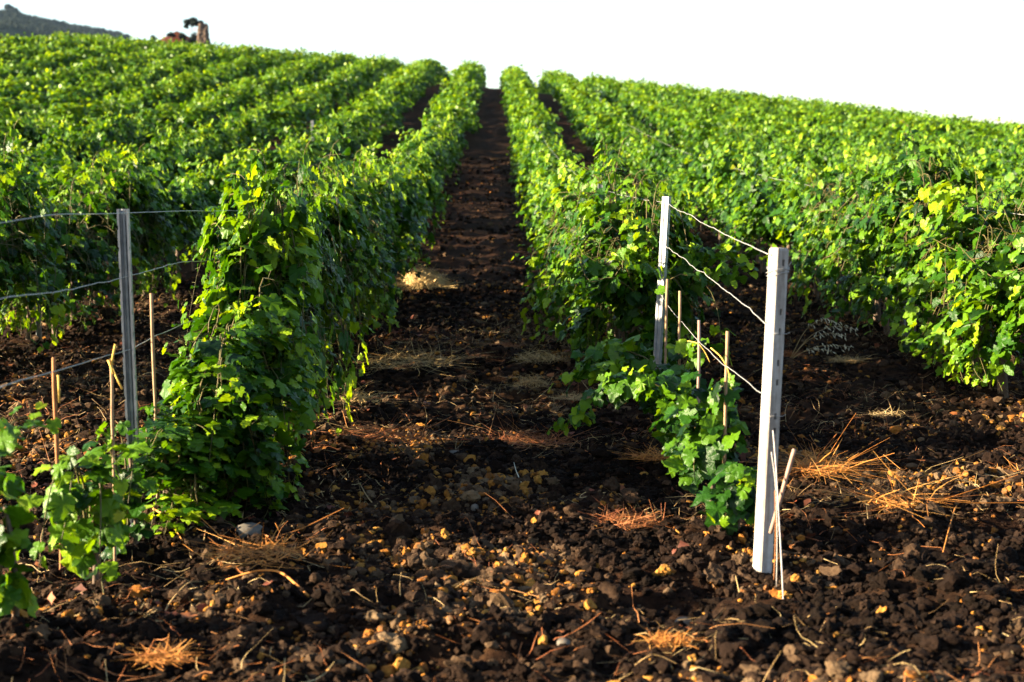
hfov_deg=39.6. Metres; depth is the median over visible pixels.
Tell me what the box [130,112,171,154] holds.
grapevine
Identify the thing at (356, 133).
grapevine
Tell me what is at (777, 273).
concrete post
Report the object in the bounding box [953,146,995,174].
grapevine
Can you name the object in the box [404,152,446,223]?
grapevine
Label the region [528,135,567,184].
grapevine
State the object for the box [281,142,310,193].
grapevine
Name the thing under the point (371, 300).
grapevine
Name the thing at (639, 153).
grapevine
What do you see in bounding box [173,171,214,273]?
grapevine
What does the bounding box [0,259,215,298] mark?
trellis wire
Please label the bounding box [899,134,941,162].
grapevine
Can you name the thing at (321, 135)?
grapevine
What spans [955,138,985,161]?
grapevine
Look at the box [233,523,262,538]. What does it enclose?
stone
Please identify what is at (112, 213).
trellis wire
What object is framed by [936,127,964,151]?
grapevine
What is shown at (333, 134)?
grapevine
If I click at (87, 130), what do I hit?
grapevine
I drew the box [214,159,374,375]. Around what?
grapevine
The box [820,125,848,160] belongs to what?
grapevine
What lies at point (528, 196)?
grapevine
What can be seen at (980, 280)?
grapevine
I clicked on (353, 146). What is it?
grapevine
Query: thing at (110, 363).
vine stake
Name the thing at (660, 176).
grapevine
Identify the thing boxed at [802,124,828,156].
grapevine
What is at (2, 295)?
grapevine
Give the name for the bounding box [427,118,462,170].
grapevine
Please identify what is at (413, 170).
grapevine
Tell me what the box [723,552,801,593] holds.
soil clods
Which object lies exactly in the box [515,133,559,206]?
grapevine
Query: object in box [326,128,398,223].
grapevine
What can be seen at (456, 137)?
grapevine
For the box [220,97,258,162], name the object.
grapevine
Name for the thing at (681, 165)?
grapevine
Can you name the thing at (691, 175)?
grapevine
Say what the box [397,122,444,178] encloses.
grapevine
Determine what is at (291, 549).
dry grass tuft
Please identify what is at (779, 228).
grapevine
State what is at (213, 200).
grapevine
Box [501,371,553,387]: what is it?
dry grass tuft
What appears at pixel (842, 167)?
grapevine
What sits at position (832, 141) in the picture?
grapevine
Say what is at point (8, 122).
grapevine
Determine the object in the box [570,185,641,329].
grapevine
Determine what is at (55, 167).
grapevine
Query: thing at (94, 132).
grapevine
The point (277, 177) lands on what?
grapevine
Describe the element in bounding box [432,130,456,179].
grapevine
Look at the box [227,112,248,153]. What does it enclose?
grapevine
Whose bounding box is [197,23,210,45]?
ruined tower
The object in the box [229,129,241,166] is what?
grapevine
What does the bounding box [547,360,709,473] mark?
young grapevine
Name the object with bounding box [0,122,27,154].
grapevine
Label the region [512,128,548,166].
grapevine
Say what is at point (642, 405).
young grapevine
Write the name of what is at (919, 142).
grapevine
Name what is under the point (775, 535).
hanging cord
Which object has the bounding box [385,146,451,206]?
grapevine
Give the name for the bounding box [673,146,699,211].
grapevine
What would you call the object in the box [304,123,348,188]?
grapevine
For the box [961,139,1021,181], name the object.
grapevine
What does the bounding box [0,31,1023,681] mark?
ground
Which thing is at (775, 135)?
grapevine
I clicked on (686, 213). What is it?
trellis wire
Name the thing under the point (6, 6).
hill pine
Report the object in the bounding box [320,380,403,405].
straw bundle
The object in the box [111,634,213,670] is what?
dry grass tuft
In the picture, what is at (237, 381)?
grapevine
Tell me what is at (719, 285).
trellis wire
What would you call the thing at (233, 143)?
grapevine
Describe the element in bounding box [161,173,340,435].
grapevine
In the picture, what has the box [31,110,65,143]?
grapevine
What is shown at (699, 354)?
vine stake
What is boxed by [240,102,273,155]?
grapevine
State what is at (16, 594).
young grapevine
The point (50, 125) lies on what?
grapevine
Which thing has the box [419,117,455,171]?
grapevine
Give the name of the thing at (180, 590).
twig
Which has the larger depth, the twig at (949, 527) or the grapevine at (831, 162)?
the grapevine at (831, 162)
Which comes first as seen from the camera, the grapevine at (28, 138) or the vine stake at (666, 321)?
the vine stake at (666, 321)
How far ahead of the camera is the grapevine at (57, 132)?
31.91 m
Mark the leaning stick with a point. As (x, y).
(786, 477)
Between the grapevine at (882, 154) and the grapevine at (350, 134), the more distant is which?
the grapevine at (350, 134)
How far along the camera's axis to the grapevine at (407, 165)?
23.12 m
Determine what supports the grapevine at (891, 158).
on the ground
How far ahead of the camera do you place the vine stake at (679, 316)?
8.37 m
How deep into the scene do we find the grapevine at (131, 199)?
15.56 m
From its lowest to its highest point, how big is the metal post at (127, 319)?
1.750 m
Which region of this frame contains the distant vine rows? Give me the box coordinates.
[0,29,1023,162]
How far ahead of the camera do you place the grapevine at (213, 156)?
33.43 m
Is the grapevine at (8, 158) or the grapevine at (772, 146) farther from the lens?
the grapevine at (772, 146)
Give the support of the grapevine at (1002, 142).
on the ground
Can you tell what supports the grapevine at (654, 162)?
on the ground
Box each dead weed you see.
[308,396,483,446]
[608,440,669,464]
[780,450,1023,521]
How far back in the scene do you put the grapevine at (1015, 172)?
24.34 m
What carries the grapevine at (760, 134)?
on the ground
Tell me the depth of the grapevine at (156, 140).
30.23 m
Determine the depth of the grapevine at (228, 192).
9.72 m
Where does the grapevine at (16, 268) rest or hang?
on the ground
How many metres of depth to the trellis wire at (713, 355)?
6.93 m
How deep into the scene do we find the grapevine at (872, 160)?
24.27 m
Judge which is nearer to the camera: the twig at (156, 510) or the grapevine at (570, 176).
the twig at (156, 510)
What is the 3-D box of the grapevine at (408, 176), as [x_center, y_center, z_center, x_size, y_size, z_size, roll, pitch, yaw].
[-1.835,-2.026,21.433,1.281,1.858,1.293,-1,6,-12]
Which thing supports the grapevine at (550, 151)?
on the ground
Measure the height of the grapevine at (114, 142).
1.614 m
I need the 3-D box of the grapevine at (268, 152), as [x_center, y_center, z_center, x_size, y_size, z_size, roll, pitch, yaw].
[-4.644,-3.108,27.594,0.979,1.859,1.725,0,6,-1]
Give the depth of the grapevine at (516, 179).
30.90 m
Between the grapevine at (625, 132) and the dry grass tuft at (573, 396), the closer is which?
the dry grass tuft at (573, 396)
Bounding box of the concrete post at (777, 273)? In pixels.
[753,247,791,573]
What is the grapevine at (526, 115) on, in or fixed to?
on the ground
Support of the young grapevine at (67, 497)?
on the ground
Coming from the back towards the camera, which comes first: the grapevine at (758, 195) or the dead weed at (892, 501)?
the grapevine at (758, 195)
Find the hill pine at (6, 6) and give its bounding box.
[4,3,13,9]
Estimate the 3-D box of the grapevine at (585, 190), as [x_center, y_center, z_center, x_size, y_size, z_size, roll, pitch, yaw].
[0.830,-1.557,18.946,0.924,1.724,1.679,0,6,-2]
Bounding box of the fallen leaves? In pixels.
[0,174,1020,618]
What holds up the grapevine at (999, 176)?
on the ground
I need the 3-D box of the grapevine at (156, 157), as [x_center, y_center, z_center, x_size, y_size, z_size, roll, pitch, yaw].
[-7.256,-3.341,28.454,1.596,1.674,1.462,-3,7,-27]
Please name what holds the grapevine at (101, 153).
on the ground
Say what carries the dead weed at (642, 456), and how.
on the ground
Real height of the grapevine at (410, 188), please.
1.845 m
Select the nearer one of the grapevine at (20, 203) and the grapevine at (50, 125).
the grapevine at (20, 203)
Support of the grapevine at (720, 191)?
on the ground
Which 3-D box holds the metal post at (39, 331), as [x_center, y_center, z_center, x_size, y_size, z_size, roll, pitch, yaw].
[-4.477,-0.616,13.368,0.053,1.698,0.036,-3,7,-17]
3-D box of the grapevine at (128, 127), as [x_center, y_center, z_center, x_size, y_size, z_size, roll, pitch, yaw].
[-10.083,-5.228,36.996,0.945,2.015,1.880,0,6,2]
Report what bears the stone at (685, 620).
on the ground
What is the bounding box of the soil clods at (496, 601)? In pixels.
[0,427,1023,681]
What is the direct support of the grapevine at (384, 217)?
on the ground
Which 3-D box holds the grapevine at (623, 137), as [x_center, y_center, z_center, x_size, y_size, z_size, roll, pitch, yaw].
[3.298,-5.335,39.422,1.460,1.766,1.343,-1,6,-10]
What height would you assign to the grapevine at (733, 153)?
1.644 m
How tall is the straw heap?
0.350 m
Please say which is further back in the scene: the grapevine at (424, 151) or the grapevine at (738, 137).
the grapevine at (738, 137)
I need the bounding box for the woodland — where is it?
[0,8,130,39]
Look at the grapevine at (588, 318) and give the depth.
10.29 m
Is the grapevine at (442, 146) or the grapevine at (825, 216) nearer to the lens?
the grapevine at (825, 216)
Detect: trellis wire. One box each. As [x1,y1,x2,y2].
[0,129,433,223]
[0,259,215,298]
[0,320,193,387]
[534,121,767,253]
[629,125,1022,214]
[658,241,765,323]
[660,294,761,393]
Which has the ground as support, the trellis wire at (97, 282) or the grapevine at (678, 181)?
the grapevine at (678, 181)
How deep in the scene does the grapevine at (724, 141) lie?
39.39 m
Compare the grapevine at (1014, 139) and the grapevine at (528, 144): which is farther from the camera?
the grapevine at (1014, 139)
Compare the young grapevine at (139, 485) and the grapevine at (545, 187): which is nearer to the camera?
the young grapevine at (139, 485)
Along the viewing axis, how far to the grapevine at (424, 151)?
27.36 m
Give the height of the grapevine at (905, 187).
2.119 m
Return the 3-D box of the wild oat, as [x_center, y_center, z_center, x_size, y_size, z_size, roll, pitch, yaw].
[2.648,-0.014,12.068,0.576,0.378,0.096,1,6,9]
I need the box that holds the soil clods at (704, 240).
[104,149,857,287]
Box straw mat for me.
[329,336,496,375]
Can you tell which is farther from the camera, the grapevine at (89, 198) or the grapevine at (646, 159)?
the grapevine at (646, 159)
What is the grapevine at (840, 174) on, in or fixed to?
on the ground
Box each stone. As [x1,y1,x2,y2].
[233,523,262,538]
[471,504,478,510]
[557,638,570,644]
[675,617,690,624]
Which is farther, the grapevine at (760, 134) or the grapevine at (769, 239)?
the grapevine at (760, 134)
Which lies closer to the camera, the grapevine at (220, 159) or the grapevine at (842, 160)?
the grapevine at (842, 160)
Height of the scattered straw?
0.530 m
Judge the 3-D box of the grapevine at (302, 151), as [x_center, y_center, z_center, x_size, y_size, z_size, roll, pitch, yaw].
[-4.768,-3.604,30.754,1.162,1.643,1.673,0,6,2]
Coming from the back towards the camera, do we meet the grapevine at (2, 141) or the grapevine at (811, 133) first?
the grapevine at (811, 133)
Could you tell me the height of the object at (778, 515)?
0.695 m
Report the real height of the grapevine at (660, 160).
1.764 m
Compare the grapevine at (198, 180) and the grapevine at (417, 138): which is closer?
the grapevine at (198, 180)
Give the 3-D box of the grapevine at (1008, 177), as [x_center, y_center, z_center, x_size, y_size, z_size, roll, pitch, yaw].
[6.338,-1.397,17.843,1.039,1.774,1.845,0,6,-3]
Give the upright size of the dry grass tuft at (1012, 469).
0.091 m
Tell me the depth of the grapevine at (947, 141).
36.66 m
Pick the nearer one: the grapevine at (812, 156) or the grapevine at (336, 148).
the grapevine at (812, 156)
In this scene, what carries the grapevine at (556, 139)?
on the ground
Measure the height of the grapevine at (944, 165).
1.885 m
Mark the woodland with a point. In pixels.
(21, 20)
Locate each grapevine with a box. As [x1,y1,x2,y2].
[0,101,34,152]
[0,107,40,150]
[0,118,82,352]
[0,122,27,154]
[0,138,15,162]
[0,148,38,181]
[0,150,99,339]
[0,151,58,200]
[0,156,47,206]
[0,190,131,335]
[0,217,88,351]
[0,291,8,300]
[0,401,61,626]
[1,131,35,169]
[9,441,152,594]
[12,167,145,319]
[13,138,61,176]
[20,108,58,147]
[22,113,50,157]
[28,136,94,191]
[28,138,73,173]
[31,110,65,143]
[33,114,92,164]
[33,158,67,205]
[35,163,77,200]
[38,131,73,164]
[40,145,172,303]
[58,113,103,165]
[67,147,189,306]
[72,149,118,184]
[77,419,168,560]
[78,115,122,148]
[79,119,116,168]
[88,113,129,159]
[89,132,148,179]
[99,103,143,158]
[102,114,136,156]
[105,141,214,286]
[106,152,186,295]
[108,141,152,177]
[109,153,120,166]
[111,407,241,536]
[123,134,180,188]
[123,144,172,189]
[128,125,144,150]
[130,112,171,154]
[133,106,168,133]
[134,115,165,152]
[134,122,187,187]
[138,183,199,274]
[138,323,299,526]
[144,121,193,190]
[157,148,223,270]
[160,271,318,500]
[161,120,204,192]
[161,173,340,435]
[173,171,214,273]
[174,116,225,169]
[175,158,233,263]
[178,125,216,176]
[182,149,346,378]
[183,131,213,175]
[188,153,251,252]
[192,111,238,168]
[195,118,242,165]
[199,129,231,179]
[199,145,254,229]
[206,191,330,473]
[210,151,261,228]
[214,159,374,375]
[217,114,244,146]
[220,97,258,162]
[222,153,280,188]
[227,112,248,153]
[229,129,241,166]
[231,147,284,190]
[235,185,350,360]
[236,140,365,434]
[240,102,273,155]
[244,109,269,153]
[245,134,297,186]
[254,133,298,185]
[271,154,416,333]
[274,132,299,178]
[278,126,326,184]
[280,137,305,184]
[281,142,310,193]
[284,126,330,186]
[285,136,317,189]
[293,174,382,328]
[294,133,395,329]
[301,120,336,182]
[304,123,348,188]
[309,118,347,174]
[310,132,356,167]
[312,147,421,289]
[314,101,348,147]
[316,153,402,310]
[325,113,362,152]
[325,113,364,164]
[325,128,336,172]
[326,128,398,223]
[332,117,358,160]
[333,107,371,157]
[334,113,363,156]
[338,176,394,311]
[351,139,434,269]
[354,152,411,244]
[357,141,440,241]
[358,159,430,228]
[362,139,426,261]
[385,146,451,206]
[386,138,451,217]
[386,149,429,213]
[391,127,441,178]
[392,155,416,236]
[393,159,436,249]
[394,142,446,215]
[396,161,422,236]
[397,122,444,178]
[403,139,431,166]
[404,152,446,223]
[405,120,449,179]
[410,133,448,178]
[412,131,447,163]
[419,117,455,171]
[419,118,458,176]
[419,119,456,167]
[420,110,449,131]
[424,111,463,153]
[425,111,467,152]
[426,109,455,142]
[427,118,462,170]
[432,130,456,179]
[436,138,460,183]
[506,116,547,154]
[508,134,554,195]
[510,115,553,162]
[510,117,554,171]
[510,127,554,175]
[512,112,544,170]
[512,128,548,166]
[512,167,623,305]
[513,133,559,194]
[513,161,560,213]
[514,130,561,167]
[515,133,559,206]
[515,147,585,231]
[515,150,571,218]
[516,150,594,253]
[519,108,547,137]
[520,129,551,182]
[520,156,687,350]
[523,114,548,140]
[525,127,563,160]
[527,150,579,213]
[527,163,584,251]
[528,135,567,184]
[528,146,588,233]
[529,146,565,190]
[530,146,573,187]
[530,153,583,221]
[530,159,628,260]
[533,130,645,310]
[533,146,623,296]
[534,135,559,161]
[534,162,578,232]
[534,170,720,339]
[542,121,697,344]
[547,334,724,439]
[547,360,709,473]
[549,174,735,374]
[564,163,603,194]
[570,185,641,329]
[584,201,758,368]
[604,342,690,424]
[607,123,646,175]
[609,119,629,170]
[614,135,641,180]
[615,115,642,164]
[620,128,651,182]
[622,125,643,180]
[625,137,652,180]
[626,126,663,189]
[628,129,651,176]
[634,120,671,193]
[638,125,676,185]
[641,145,692,195]
[644,133,683,194]
[644,147,675,178]
[656,145,687,187]
[659,147,703,195]
[661,370,750,500]
[667,134,717,230]
[667,136,713,224]
[669,147,711,227]
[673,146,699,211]
[677,139,733,235]
[685,147,738,243]
[689,118,734,153]
[690,461,757,534]
[694,133,762,238]
[697,166,769,253]
[704,153,751,243]
[708,120,739,155]
[711,154,778,263]
[714,121,744,155]
[715,125,740,155]
[719,129,762,164]
[720,150,791,272]
[723,170,792,264]
[725,123,758,155]
[728,166,841,279]
[732,123,766,159]
[733,134,763,163]
[747,143,766,187]
[750,132,791,182]
[753,133,784,188]
[759,142,788,183]
[763,129,809,188]
[763,158,825,286]
[771,137,829,189]
[772,135,814,185]
[779,130,837,189]
[781,136,838,192]
[781,167,845,297]
[787,178,941,321]
[791,156,874,306]
[793,156,921,314]
[796,147,855,186]
[801,119,994,333]
[801,127,825,152]
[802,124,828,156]
[818,127,841,155]
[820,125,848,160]
[824,148,865,182]
[824,158,946,333]
[825,146,862,183]
[830,126,868,169]
[830,160,1014,354]
[835,131,855,161]
[838,143,880,197]
[839,131,887,168]
[847,136,894,168]
[853,135,896,167]
[854,146,899,175]
[867,146,899,197]
[868,129,906,165]
[877,133,910,168]
[883,132,950,186]
[893,127,934,169]
[894,175,1023,380]
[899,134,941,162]
[900,170,1023,398]
[905,131,929,154]
[933,121,972,156]
[934,145,968,171]
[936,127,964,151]
[943,147,984,204]
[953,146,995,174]
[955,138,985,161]
[957,165,990,210]
[958,137,993,167]
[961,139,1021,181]
[964,170,1012,229]
[967,201,1023,390]
[973,143,1013,188]
[974,135,1001,163]
[980,139,1009,172]
[980,159,1023,230]
[987,123,1022,162]
[993,157,1021,186]
[999,148,1023,189]
[1003,131,1023,173]
[1005,125,1023,154]
[1018,135,1023,174]
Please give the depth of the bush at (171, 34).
250.73 m
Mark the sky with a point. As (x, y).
(961, 58)
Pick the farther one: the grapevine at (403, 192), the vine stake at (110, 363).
the grapevine at (403, 192)
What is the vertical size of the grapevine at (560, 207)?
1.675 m
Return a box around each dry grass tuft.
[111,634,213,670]
[144,508,377,574]
[412,406,632,451]
[481,339,520,347]
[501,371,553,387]
[507,341,571,365]
[539,390,608,400]
[579,490,698,536]
[631,623,709,651]
[738,413,906,498]
[783,347,810,356]
[809,353,873,362]
[853,399,920,417]
[985,459,1023,473]
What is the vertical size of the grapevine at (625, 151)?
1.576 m
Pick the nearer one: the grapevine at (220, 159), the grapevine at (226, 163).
the grapevine at (226, 163)
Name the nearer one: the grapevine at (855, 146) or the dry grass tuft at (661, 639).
the dry grass tuft at (661, 639)
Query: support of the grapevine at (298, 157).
on the ground
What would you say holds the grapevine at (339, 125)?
on the ground
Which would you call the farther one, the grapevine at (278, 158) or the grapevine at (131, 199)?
the grapevine at (278, 158)
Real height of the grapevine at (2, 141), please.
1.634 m
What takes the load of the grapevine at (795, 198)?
on the ground
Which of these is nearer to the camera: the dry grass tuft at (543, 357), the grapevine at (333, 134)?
the dry grass tuft at (543, 357)
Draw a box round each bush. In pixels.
[166,31,175,37]
[178,32,186,40]
[189,32,196,42]
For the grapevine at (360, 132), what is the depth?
40.46 m
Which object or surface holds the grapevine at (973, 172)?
on the ground
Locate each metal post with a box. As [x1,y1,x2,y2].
[34,283,41,338]
[116,209,141,526]
[311,121,313,140]
[653,196,670,368]
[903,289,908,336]
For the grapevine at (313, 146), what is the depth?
32.10 m
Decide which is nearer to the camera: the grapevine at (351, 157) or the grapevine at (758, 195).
the grapevine at (758, 195)
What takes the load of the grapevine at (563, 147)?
on the ground
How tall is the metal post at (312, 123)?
1.925 m
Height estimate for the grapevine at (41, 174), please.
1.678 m
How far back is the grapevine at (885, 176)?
23.20 m
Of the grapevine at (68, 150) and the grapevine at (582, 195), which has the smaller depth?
the grapevine at (582, 195)
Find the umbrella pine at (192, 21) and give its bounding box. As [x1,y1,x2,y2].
[183,17,203,28]
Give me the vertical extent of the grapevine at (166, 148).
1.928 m
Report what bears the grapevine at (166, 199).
on the ground
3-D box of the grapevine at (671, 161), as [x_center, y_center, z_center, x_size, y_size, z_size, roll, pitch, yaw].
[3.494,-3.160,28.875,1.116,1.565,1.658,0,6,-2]
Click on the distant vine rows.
(228, 67)
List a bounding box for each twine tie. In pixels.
[688,341,709,362]
[711,348,730,379]
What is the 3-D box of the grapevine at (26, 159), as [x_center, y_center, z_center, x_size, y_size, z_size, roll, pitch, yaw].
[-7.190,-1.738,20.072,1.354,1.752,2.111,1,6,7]
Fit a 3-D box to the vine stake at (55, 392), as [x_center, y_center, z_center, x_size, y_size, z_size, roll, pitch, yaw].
[-1.887,0.575,5.929,0.032,1.020,0.020,0,6,-1]
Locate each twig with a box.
[152,508,182,540]
[165,581,201,609]
[226,569,309,596]
[943,505,956,551]
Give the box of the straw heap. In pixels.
[393,263,461,290]
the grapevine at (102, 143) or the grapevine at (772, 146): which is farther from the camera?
the grapevine at (772, 146)
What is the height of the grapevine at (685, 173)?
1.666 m
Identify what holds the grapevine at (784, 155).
on the ground
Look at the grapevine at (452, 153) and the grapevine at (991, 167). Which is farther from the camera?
the grapevine at (452, 153)
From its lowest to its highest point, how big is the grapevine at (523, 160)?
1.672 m
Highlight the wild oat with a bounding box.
[791,317,857,357]
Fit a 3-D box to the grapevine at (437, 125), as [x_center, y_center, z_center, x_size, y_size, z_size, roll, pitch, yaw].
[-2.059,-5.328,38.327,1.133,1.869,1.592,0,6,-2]
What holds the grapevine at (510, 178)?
on the ground
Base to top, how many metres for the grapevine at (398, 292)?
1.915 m
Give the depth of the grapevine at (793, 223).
16.75 m
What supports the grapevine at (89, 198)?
on the ground
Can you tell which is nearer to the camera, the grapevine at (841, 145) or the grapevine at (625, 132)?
the grapevine at (841, 145)
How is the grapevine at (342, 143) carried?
on the ground
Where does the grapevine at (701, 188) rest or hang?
on the ground
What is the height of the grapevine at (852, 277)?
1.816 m
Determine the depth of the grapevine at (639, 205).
11.43 m
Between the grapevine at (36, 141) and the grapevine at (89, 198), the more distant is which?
the grapevine at (36, 141)
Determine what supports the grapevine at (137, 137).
on the ground
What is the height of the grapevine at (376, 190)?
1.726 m
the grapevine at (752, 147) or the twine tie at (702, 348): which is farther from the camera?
the grapevine at (752, 147)
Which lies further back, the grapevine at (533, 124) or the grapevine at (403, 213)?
the grapevine at (533, 124)
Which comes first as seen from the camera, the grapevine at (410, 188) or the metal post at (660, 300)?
the metal post at (660, 300)
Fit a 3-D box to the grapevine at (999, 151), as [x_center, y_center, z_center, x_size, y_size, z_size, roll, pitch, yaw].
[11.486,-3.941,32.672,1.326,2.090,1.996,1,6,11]
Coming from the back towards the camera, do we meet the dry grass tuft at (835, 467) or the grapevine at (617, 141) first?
the grapevine at (617, 141)
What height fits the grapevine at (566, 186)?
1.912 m
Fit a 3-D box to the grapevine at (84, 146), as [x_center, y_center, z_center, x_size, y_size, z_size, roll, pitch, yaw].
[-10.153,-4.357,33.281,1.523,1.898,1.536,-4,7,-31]
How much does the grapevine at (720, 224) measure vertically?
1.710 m
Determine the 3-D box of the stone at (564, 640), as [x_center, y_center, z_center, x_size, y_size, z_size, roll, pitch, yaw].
[0.178,1.032,4.854,0.052,0.034,0.044,0,6,-1]
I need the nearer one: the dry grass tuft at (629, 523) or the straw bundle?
the dry grass tuft at (629, 523)
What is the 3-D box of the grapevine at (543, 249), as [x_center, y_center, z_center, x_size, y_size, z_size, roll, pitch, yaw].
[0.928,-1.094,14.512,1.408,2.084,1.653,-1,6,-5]
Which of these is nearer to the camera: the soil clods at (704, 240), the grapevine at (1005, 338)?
the grapevine at (1005, 338)
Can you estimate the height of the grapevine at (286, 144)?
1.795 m
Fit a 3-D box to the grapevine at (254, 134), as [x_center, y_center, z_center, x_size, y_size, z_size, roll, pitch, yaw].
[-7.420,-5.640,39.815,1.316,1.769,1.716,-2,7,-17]
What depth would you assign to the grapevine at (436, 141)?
31.72 m
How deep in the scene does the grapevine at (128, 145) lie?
36.27 m
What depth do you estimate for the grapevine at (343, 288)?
11.37 m
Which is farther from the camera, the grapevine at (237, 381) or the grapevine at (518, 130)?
the grapevine at (518, 130)
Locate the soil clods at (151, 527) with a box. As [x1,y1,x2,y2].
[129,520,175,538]
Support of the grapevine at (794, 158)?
on the ground
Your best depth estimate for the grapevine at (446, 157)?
31.55 m
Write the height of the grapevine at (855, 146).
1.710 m
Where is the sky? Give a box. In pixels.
[0,0,1023,125]
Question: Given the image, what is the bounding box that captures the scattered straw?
[0,288,1023,681]
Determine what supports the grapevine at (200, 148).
on the ground
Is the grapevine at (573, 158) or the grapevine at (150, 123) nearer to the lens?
the grapevine at (573, 158)
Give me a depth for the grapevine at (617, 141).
41.01 m
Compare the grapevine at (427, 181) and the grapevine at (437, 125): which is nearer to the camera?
the grapevine at (427, 181)
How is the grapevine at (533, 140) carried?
on the ground
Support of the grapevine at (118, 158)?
on the ground
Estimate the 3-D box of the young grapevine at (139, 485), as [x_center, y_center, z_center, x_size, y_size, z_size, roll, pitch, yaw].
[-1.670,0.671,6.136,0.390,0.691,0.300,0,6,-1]
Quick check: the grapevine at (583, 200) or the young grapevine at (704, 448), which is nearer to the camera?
the young grapevine at (704, 448)
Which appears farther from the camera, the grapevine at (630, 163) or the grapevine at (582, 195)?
the grapevine at (630, 163)
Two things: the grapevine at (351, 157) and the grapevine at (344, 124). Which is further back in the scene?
the grapevine at (344, 124)
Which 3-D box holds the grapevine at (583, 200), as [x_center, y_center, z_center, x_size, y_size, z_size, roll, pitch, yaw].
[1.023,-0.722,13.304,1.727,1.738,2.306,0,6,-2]
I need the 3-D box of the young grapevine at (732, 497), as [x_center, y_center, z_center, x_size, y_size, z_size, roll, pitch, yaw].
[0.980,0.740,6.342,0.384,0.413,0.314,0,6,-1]
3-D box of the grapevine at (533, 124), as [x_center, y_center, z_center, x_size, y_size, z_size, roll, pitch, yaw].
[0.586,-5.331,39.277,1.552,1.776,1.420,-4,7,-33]
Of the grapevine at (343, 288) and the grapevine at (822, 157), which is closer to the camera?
the grapevine at (343, 288)
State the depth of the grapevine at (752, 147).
34.66 m
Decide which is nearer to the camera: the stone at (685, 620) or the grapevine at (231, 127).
the stone at (685, 620)
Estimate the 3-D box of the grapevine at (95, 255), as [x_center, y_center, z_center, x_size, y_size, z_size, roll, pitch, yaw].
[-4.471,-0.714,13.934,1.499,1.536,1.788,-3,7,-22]
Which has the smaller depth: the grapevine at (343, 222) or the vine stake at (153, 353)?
the vine stake at (153, 353)
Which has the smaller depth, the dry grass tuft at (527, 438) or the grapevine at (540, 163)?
the dry grass tuft at (527, 438)
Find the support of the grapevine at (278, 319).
on the ground
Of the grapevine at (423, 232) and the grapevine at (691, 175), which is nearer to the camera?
the grapevine at (423, 232)
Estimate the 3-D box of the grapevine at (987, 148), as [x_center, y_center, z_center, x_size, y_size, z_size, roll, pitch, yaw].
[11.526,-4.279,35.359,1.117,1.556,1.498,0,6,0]
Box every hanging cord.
[771,452,777,586]
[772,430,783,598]
[773,490,775,579]
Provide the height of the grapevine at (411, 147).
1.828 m
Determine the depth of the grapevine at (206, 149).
31.97 m
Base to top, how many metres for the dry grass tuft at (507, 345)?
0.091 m
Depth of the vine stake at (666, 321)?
9.09 m
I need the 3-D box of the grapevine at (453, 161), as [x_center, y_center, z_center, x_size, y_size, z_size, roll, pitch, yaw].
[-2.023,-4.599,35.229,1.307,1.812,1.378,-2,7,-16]
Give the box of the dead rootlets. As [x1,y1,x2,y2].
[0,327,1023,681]
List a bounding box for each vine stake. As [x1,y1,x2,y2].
[52,357,62,575]
[107,344,122,561]
[150,293,158,498]
[664,279,668,363]
[678,291,680,364]
[697,320,700,404]
[722,331,729,463]
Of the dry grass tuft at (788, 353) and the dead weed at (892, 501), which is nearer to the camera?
the dead weed at (892, 501)
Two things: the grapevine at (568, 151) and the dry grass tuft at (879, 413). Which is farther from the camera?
the grapevine at (568, 151)
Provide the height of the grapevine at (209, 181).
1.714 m
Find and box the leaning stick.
[769,448,795,533]
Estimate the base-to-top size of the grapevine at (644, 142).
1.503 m
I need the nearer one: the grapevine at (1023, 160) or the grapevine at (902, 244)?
the grapevine at (902, 244)
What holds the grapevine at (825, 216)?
on the ground
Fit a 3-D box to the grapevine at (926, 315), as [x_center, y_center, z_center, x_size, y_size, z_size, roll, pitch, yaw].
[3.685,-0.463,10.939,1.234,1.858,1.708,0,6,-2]
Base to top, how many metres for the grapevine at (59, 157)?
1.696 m
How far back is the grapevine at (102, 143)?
26.06 m
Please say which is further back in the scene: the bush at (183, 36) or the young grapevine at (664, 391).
the bush at (183, 36)
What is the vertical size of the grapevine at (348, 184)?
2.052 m
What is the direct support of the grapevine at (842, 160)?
on the ground
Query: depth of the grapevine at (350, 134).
39.14 m
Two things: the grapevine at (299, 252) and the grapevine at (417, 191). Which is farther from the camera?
the grapevine at (417, 191)
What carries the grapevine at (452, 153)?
on the ground
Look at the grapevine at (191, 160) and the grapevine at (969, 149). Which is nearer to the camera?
the grapevine at (969, 149)
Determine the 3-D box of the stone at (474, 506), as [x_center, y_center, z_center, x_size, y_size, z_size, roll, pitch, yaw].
[-0.183,0.823,7.019,0.041,0.039,0.033,0,6,-1]
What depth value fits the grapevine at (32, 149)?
29.75 m
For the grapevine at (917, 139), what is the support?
on the ground
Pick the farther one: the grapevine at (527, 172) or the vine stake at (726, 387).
the grapevine at (527, 172)
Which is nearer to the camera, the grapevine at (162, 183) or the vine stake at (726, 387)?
the vine stake at (726, 387)

